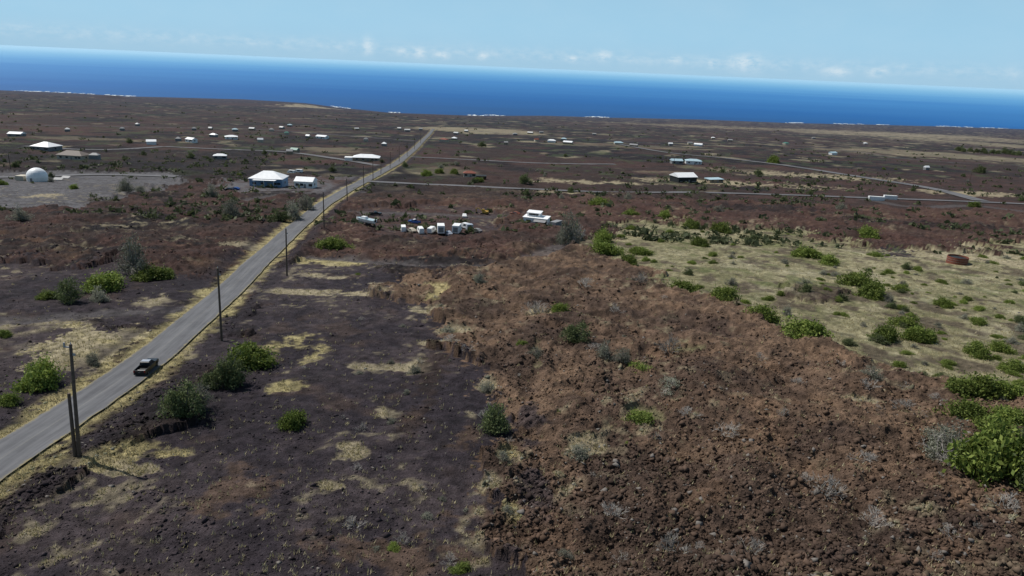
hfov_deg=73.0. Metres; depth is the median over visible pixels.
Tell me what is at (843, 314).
shrub
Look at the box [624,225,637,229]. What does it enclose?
shrub
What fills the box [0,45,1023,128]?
ocean water
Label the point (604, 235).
shrub
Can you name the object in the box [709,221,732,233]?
shrub
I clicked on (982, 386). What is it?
shrub
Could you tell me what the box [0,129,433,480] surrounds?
road
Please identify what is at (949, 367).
shrub
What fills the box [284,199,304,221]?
tree
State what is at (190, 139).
house
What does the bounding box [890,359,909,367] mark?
shrub
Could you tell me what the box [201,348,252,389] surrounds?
tree
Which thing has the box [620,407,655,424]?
shrub
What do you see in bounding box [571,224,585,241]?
dead shrub
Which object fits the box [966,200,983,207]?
shrub
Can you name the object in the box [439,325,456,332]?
tree
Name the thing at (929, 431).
shrub
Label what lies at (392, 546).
shrub
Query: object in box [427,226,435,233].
van
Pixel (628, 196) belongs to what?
tree
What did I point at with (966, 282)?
tree
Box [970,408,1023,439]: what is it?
shrub
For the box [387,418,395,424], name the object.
shrub
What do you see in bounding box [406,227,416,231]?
parked car
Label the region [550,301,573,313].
shrub
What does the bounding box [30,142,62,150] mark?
house
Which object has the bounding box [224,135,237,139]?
house
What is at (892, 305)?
tree
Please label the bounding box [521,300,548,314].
dead shrub
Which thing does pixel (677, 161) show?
house
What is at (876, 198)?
shipping container
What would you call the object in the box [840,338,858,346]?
tree
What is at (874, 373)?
shrub
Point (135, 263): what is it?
tree
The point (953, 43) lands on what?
sky
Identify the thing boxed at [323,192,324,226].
utility pole
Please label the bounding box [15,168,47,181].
dome house
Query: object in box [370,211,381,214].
pickup truck
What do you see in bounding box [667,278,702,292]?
shrub
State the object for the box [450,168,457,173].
shrub
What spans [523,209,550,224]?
workshop building
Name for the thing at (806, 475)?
dead shrub
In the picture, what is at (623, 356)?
shrub
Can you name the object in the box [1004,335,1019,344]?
tree
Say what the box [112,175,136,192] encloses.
tree
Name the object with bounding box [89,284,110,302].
tree
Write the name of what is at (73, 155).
house
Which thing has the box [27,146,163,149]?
side road
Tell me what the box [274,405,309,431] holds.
shrub
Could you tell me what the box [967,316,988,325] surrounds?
shrub
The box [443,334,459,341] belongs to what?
dead shrub
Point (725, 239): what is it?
distant scrub
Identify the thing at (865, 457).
dead shrub
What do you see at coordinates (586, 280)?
dead shrub
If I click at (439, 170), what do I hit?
shrub
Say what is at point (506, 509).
shrub
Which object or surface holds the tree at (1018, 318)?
on the ground
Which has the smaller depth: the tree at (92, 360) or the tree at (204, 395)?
the tree at (204, 395)
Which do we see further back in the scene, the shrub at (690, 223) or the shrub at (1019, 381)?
the shrub at (690, 223)
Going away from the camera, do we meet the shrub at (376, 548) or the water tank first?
the shrub at (376, 548)
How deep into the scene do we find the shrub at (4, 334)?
112.64 m
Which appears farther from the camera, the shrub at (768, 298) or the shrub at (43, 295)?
the shrub at (768, 298)
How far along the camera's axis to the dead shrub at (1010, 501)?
69.72 m
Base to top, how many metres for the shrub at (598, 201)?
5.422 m
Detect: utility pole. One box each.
[63,342,81,456]
[217,267,222,340]
[285,228,287,275]
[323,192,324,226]
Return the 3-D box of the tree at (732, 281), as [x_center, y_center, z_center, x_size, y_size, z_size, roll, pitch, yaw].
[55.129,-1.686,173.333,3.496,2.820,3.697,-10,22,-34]
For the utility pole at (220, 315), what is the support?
on the ground
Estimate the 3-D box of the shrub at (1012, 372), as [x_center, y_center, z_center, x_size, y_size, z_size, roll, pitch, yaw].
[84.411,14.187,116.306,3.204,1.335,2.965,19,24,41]
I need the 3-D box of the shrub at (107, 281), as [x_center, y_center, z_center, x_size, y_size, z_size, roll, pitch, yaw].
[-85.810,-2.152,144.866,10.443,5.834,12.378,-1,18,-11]
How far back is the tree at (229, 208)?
243.67 m
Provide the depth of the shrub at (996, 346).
128.40 m
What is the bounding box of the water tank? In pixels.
[946,254,968,264]
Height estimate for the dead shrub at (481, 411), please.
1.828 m
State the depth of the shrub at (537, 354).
110.32 m
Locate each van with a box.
[401,225,405,231]
[417,226,423,233]
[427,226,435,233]
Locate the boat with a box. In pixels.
[356,216,376,224]
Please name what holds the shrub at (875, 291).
on the ground
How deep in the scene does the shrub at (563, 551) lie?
60.23 m
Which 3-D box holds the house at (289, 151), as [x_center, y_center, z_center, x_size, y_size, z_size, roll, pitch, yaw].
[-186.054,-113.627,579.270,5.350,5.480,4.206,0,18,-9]
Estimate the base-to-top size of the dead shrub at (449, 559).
1.032 m
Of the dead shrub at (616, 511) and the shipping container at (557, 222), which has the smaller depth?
the dead shrub at (616, 511)
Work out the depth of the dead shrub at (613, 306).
141.91 m
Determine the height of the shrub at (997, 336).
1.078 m
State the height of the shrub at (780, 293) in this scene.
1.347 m
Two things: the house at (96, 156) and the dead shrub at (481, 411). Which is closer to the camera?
the dead shrub at (481, 411)
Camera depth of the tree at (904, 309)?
155.87 m
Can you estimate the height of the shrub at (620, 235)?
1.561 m
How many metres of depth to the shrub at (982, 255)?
234.49 m
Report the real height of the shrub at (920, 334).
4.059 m
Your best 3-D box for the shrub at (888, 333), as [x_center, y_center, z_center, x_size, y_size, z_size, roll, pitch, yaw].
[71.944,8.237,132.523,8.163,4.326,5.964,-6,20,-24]
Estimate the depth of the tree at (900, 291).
173.75 m
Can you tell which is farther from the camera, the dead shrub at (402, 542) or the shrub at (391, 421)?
the shrub at (391, 421)
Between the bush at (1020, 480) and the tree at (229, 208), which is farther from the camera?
the tree at (229, 208)
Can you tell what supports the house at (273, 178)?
on the ground
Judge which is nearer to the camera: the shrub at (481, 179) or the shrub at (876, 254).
the shrub at (876, 254)
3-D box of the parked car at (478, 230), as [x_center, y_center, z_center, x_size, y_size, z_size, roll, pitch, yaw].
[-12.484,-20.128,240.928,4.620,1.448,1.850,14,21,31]
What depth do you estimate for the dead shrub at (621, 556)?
60.77 m
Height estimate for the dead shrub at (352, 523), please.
1.150 m
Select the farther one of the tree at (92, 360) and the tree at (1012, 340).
the tree at (1012, 340)
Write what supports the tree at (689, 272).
on the ground
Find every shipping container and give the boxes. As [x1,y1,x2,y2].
[550,220,562,225]
[868,196,884,200]
[883,195,897,199]
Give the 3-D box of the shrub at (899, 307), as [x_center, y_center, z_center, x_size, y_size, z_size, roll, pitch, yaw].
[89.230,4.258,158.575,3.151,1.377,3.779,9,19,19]
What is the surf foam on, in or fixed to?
on the ocean water
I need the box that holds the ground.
[0,90,1023,575]
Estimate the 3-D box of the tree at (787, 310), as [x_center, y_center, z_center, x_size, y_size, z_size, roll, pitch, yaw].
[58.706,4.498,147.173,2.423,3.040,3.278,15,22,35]
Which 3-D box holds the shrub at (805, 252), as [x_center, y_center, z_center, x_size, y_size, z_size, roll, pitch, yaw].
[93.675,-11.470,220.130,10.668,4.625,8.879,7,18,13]
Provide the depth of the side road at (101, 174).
376.70 m
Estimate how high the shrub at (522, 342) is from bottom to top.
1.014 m
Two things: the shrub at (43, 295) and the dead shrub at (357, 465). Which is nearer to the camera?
the dead shrub at (357, 465)
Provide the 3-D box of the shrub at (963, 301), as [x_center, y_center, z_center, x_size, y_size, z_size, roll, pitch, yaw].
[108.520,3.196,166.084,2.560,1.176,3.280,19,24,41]
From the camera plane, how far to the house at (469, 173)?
450.04 m
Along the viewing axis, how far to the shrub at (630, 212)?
296.91 m
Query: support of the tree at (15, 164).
on the ground
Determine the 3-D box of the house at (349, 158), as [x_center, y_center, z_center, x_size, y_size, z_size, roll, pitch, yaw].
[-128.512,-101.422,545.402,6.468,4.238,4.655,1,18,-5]
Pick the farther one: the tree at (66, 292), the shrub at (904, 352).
the tree at (66, 292)
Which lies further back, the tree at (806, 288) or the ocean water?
the ocean water
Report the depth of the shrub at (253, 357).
104.03 m
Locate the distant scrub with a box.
[0,96,1023,255]
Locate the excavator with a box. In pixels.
[475,207,488,214]
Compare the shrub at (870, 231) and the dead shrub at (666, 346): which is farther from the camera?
the shrub at (870, 231)
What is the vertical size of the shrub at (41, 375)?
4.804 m
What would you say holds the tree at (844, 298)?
on the ground
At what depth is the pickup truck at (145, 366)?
100.27 m
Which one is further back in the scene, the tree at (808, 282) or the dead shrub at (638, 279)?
the tree at (808, 282)
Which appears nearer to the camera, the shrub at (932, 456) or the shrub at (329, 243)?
the shrub at (932, 456)
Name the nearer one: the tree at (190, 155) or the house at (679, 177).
the house at (679, 177)
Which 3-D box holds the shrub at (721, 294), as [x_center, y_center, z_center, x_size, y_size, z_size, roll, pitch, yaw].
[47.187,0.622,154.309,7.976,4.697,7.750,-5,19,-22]
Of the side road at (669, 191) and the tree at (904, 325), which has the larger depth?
the side road at (669, 191)
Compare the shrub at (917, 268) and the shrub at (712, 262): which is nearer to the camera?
the shrub at (712, 262)
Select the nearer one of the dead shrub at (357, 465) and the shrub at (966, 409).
the dead shrub at (357, 465)
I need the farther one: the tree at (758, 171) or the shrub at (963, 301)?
the tree at (758, 171)
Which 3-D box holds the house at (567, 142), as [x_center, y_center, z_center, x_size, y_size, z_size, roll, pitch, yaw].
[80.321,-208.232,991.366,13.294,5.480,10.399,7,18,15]
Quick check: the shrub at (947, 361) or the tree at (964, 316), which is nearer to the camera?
the shrub at (947, 361)
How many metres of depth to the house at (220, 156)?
511.30 m
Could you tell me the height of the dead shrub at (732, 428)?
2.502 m
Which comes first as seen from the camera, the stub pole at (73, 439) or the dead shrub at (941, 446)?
the stub pole at (73, 439)
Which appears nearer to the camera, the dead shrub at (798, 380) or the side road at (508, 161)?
the dead shrub at (798, 380)
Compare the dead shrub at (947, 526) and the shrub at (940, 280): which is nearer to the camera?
the dead shrub at (947, 526)
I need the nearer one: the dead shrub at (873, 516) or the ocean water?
the dead shrub at (873, 516)
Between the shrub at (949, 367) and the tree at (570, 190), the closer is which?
the shrub at (949, 367)
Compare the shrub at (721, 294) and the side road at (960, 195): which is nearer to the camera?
the shrub at (721, 294)
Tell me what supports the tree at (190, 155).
on the ground
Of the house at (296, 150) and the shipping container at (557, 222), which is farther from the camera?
the house at (296, 150)
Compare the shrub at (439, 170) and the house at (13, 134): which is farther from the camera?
the house at (13, 134)
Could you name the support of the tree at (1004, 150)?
on the ground
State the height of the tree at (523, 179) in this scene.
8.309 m
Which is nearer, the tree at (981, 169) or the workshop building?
the workshop building
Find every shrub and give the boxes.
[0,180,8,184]
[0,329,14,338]
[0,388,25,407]
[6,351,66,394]
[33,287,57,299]
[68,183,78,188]
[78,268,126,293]
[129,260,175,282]
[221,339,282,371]
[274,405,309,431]
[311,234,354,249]
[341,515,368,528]
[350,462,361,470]
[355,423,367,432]
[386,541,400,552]
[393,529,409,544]
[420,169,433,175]
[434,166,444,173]
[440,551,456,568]
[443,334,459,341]
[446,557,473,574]
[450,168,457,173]
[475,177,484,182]
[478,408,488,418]
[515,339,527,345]
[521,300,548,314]
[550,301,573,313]
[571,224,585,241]
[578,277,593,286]
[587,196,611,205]
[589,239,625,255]
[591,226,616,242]
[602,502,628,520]
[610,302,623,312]
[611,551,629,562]
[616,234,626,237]
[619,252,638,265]
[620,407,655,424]
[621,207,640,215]
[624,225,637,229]
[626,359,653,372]
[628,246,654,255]
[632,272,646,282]
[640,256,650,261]
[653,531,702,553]
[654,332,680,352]
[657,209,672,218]
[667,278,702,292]
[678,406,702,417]
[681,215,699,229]
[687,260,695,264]
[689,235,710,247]
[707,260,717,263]
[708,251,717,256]
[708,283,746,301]
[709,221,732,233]
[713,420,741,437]
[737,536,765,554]
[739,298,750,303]
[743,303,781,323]
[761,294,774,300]
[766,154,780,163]
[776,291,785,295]
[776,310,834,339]
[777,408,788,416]
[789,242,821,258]
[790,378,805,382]
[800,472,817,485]
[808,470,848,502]
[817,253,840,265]
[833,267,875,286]
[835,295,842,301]
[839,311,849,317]
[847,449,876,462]
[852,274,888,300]
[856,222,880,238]
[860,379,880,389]
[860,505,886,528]
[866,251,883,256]
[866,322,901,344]
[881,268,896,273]
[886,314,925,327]
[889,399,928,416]
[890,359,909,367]
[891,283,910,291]
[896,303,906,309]
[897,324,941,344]
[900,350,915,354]
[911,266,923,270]
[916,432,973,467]
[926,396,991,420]
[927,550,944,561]
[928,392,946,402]
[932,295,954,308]
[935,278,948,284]
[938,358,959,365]
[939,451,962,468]
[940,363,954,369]
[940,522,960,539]
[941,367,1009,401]
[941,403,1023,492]
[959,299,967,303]
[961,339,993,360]
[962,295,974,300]
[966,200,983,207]
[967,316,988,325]
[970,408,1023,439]
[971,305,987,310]
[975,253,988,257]
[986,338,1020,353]
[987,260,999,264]
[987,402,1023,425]
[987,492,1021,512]
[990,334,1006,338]
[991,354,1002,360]
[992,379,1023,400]
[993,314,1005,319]
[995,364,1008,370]
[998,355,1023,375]
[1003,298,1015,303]
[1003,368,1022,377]
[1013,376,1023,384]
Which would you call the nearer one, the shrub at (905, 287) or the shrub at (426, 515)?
the shrub at (426, 515)
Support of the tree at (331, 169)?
on the ground
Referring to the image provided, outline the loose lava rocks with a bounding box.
[0,204,1023,575]
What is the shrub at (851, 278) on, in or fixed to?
on the ground
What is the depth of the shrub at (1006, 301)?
168.03 m
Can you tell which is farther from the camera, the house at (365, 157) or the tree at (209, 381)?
the house at (365, 157)
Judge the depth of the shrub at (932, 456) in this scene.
82.12 m
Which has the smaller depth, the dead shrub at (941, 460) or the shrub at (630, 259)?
the dead shrub at (941, 460)
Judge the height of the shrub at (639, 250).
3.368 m
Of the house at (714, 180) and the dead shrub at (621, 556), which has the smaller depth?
the dead shrub at (621, 556)
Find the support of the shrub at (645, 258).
on the ground
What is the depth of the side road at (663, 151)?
892.50 m
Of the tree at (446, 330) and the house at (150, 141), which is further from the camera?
the house at (150, 141)
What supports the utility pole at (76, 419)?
on the ground
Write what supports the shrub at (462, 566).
on the ground
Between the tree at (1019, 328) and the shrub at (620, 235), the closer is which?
the tree at (1019, 328)
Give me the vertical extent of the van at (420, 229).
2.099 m
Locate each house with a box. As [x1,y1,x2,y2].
[6,131,25,136]
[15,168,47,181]
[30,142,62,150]
[55,150,88,159]
[89,153,100,159]
[146,139,155,144]
[185,137,197,142]
[209,133,217,136]
[213,153,226,159]
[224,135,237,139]
[248,171,288,187]
[286,149,292,154]
[290,147,299,152]
[293,176,317,187]
[316,135,328,138]
[344,156,352,160]
[352,154,380,161]
[439,138,448,141]
[463,171,475,176]
[476,174,486,179]
[563,140,572,144]
[669,172,697,183]
[670,158,682,164]
[684,159,701,164]
[704,177,723,182]
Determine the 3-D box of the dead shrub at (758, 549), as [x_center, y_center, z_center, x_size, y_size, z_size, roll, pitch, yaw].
[21.564,22.942,61.920,2.430,2.060,2.848,1,18,-3]
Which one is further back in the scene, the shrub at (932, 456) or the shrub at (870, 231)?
the shrub at (870, 231)
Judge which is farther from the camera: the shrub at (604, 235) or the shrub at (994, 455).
the shrub at (604, 235)
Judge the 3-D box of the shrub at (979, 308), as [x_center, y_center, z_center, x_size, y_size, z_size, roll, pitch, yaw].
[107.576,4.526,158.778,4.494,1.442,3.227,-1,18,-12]
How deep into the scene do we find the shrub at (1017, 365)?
118.38 m
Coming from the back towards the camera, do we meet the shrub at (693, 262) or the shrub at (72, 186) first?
the shrub at (72, 186)
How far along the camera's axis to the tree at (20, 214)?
221.16 m
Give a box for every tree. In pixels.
[6,202,34,220]
[9,160,20,167]
[50,275,89,304]
[83,350,98,365]
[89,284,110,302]
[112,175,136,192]
[112,231,151,276]
[125,137,133,143]
[135,183,144,191]
[154,374,208,421]
[185,151,195,158]
[188,382,214,409]
[195,368,223,389]
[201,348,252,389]
[202,183,219,196]
[220,197,243,216]
[269,208,292,220]
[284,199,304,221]
[294,194,315,210]
[328,166,336,171]
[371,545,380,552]
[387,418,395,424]
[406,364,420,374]
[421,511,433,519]
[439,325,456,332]
[472,270,488,283]
[477,141,485,146]
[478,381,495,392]
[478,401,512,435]
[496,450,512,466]
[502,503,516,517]
[519,173,532,183]
[523,188,532,194]
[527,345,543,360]
[554,227,564,242]
[557,209,582,244]
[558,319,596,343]
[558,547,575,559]
[566,187,574,192]
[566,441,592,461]
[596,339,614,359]
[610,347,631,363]
[624,192,631,198]
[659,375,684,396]
[682,267,693,275]
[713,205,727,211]
[724,275,739,285]
[742,231,759,244]
[754,169,763,174]
[781,304,793,315]
[794,277,811,284]
[796,281,812,292]
[818,268,828,274]
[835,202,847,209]
[835,293,849,301]
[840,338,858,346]
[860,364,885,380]
[867,332,889,344]
[883,293,894,302]
[884,301,896,308]
[896,289,907,292]
[897,321,907,328]
[900,262,913,269]
[901,307,909,311]
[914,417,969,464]
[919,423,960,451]
[954,145,962,150]
[958,312,968,319]
[962,279,973,283]
[972,164,985,172]
[1000,147,1008,153]
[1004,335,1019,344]
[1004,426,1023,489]
[1012,315,1023,323]
[1014,321,1023,331]
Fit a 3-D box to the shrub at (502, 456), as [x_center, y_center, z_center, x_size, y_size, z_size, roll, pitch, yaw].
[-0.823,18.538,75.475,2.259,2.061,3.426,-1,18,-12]
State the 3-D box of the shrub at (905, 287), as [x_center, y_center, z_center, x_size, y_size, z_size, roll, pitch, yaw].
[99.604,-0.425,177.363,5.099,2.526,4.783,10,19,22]
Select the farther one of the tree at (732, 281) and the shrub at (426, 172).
the shrub at (426, 172)
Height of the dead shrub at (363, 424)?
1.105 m
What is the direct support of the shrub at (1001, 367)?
on the ground
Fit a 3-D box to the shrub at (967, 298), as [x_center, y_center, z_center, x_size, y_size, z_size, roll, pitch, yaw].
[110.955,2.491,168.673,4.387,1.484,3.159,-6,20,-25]
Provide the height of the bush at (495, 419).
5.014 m
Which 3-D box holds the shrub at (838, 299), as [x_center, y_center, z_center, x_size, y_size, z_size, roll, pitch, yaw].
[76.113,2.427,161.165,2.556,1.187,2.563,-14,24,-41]
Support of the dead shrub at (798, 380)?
on the ground
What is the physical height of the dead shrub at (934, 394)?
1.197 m
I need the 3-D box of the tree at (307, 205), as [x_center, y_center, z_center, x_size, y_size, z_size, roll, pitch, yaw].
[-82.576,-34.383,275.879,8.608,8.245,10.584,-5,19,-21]
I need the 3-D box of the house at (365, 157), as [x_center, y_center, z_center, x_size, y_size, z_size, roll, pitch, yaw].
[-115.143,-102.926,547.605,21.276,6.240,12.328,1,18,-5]
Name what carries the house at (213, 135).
on the ground
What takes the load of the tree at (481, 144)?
on the ground
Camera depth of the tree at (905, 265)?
206.51 m
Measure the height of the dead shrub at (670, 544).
1.924 m
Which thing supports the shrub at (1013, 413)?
on the ground
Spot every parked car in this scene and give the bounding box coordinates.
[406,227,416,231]
[474,228,482,232]
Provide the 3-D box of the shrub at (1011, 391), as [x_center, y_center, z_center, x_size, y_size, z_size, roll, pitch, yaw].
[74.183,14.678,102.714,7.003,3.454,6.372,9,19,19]
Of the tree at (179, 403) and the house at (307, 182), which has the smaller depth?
the tree at (179, 403)
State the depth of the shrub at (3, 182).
314.89 m
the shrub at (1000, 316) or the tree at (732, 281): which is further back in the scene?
the tree at (732, 281)
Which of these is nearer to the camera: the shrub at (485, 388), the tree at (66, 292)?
the shrub at (485, 388)
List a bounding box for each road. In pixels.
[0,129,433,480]
[0,174,175,177]
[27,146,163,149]
[164,146,377,164]
[362,180,1023,203]
[410,156,592,163]
[619,144,721,157]
[726,158,987,200]
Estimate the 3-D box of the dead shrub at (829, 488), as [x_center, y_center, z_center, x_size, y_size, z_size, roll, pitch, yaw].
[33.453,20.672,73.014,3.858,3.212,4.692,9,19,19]
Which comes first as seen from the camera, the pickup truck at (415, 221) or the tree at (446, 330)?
the tree at (446, 330)
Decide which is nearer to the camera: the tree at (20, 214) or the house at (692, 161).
the tree at (20, 214)
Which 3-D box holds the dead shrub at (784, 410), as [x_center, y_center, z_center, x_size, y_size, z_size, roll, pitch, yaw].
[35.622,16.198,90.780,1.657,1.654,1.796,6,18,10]
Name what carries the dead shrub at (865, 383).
on the ground
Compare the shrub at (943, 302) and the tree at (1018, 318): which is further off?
the shrub at (943, 302)
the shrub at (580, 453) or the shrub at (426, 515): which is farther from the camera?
the shrub at (580, 453)
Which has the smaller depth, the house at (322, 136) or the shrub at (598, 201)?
the shrub at (598, 201)
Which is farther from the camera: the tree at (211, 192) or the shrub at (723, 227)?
the tree at (211, 192)
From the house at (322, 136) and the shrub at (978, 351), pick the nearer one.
the shrub at (978, 351)
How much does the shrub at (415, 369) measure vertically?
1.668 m
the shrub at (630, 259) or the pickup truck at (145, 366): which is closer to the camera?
the pickup truck at (145, 366)
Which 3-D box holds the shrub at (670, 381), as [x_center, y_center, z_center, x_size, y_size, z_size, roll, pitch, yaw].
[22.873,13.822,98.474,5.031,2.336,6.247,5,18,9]
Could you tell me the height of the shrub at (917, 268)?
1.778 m
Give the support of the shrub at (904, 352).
on the ground
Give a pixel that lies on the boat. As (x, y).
(366, 219)
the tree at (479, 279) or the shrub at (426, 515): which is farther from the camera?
the tree at (479, 279)
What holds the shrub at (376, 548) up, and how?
on the ground
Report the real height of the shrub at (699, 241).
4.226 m
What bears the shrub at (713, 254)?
on the ground
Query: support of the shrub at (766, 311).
on the ground
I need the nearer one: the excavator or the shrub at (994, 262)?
the shrub at (994, 262)
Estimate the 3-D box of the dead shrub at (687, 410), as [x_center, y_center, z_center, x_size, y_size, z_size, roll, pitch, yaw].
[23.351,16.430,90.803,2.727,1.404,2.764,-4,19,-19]
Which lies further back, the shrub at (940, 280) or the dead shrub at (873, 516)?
the shrub at (940, 280)
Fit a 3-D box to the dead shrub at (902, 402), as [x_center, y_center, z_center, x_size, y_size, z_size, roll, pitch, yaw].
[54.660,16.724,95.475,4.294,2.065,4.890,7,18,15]
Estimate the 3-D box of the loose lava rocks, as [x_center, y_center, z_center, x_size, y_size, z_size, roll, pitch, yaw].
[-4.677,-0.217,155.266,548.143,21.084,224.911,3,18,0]
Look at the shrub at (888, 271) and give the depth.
199.77 m
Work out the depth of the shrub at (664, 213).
295.44 m
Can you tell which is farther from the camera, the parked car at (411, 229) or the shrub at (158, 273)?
the parked car at (411, 229)
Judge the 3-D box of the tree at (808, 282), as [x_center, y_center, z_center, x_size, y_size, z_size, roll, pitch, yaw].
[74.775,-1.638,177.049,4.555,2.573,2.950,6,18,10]
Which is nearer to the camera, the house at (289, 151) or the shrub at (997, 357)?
the shrub at (997, 357)
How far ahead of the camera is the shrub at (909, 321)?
143.86 m
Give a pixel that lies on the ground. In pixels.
(756, 144)
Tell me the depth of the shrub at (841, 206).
348.92 m
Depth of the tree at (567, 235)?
221.19 m
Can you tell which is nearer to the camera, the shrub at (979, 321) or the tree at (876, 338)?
the tree at (876, 338)
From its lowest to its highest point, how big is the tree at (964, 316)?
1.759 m
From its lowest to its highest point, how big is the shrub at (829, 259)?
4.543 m
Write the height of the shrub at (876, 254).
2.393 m
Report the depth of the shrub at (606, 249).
208.94 m
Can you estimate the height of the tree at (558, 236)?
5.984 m
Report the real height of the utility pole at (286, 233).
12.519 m
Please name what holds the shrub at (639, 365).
on the ground
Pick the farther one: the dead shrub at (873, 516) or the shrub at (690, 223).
the shrub at (690, 223)
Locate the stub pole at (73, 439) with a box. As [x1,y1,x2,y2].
[67,393,76,456]
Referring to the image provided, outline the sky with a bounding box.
[0,0,1023,89]
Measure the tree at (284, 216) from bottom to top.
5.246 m
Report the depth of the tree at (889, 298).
165.10 m
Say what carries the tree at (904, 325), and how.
on the ground
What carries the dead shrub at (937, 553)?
on the ground
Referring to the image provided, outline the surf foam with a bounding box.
[20,90,988,127]
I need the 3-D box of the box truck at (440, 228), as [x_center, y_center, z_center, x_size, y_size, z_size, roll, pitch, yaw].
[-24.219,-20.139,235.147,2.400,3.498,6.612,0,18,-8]
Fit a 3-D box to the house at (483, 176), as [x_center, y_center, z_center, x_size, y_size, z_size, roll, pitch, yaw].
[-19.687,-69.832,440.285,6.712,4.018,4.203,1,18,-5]
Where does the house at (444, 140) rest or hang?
on the ground
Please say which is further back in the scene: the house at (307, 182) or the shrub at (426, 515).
the house at (307, 182)
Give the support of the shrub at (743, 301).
on the ground
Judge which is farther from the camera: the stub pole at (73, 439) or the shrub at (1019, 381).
the shrub at (1019, 381)
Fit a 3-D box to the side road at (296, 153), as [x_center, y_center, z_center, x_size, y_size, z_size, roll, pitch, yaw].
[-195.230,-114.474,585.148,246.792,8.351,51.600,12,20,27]
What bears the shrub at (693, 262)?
on the ground
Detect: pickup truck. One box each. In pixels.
[133,358,158,374]
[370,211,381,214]
[408,219,420,223]
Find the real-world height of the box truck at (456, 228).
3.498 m
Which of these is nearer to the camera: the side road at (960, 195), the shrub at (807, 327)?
the shrub at (807, 327)
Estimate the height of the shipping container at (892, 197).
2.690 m
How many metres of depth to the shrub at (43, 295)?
135.36 m
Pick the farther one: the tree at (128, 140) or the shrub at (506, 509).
the tree at (128, 140)
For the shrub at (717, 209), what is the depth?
328.50 m
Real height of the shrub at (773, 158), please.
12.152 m
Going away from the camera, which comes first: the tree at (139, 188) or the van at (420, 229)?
the van at (420, 229)
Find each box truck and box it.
[437,223,444,234]
[452,223,461,233]
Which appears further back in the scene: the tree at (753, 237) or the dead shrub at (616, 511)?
the tree at (753, 237)
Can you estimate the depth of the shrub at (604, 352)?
110.27 m
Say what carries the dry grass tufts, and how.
on the ground
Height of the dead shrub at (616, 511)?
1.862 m
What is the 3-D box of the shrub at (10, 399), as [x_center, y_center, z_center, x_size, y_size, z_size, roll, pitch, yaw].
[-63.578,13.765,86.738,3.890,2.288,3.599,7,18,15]
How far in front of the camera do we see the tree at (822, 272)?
191.63 m
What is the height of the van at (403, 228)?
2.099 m
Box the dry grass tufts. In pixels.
[0,186,1023,575]
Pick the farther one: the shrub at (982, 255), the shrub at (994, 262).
the shrub at (982, 255)
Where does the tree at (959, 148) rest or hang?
on the ground

